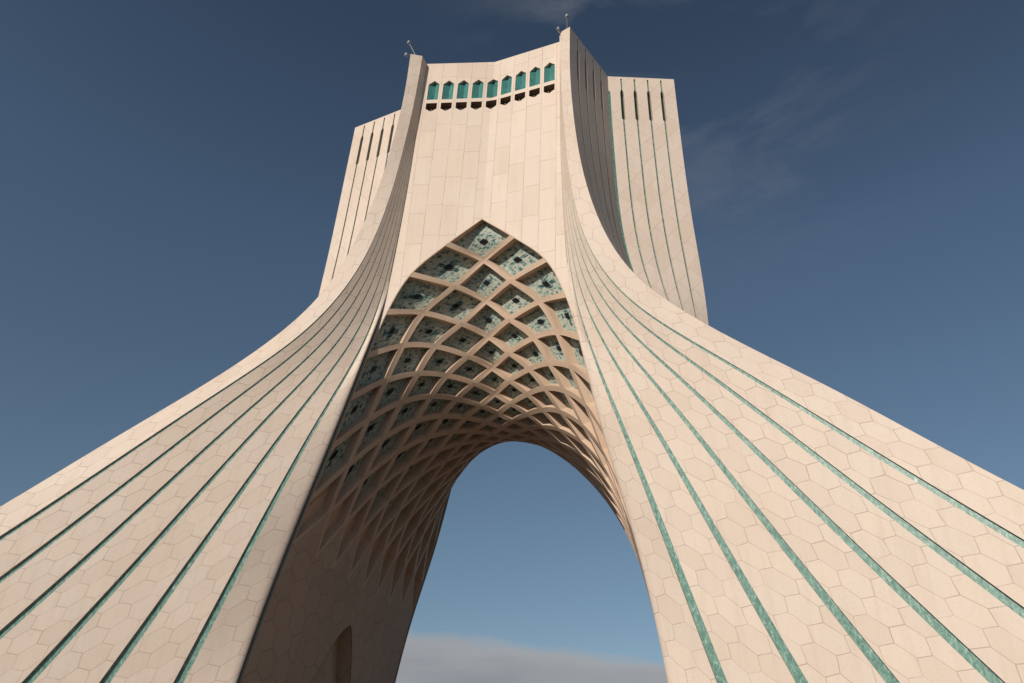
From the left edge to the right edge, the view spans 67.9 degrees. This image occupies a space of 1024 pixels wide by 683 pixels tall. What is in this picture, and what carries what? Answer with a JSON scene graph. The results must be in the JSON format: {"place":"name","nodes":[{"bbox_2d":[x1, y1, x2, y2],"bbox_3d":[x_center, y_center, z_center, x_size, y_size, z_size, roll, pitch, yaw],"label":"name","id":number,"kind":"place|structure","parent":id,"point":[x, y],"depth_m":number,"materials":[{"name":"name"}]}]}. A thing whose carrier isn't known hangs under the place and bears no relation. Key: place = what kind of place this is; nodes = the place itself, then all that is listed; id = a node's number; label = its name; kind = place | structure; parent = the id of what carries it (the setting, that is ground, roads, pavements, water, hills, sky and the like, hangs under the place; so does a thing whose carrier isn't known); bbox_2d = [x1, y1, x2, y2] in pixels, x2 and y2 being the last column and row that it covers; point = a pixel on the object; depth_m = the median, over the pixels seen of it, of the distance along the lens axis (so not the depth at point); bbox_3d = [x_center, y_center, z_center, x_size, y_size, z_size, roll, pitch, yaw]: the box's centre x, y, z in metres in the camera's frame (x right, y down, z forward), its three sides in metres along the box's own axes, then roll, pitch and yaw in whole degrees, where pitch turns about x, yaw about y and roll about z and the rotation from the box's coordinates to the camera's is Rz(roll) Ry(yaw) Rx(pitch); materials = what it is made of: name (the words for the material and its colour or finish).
{"place":"outdoors","nodes":[
{"label":"outdoors","id":0,"kind":"place"},
{"bbox_2d":[0,27,1023,682],"bbox_3d":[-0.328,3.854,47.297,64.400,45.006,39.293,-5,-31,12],"label":"monument tower","id":1,"kind":"structure","parent":0,"point":[512,255],"depth_m":36.47,"materials":[{"name":"stone"}]},
{"bbox_2d":[0,0,1023,682],"label":"sky","id":2,"kind":"structure","parent":0,"point":[172,172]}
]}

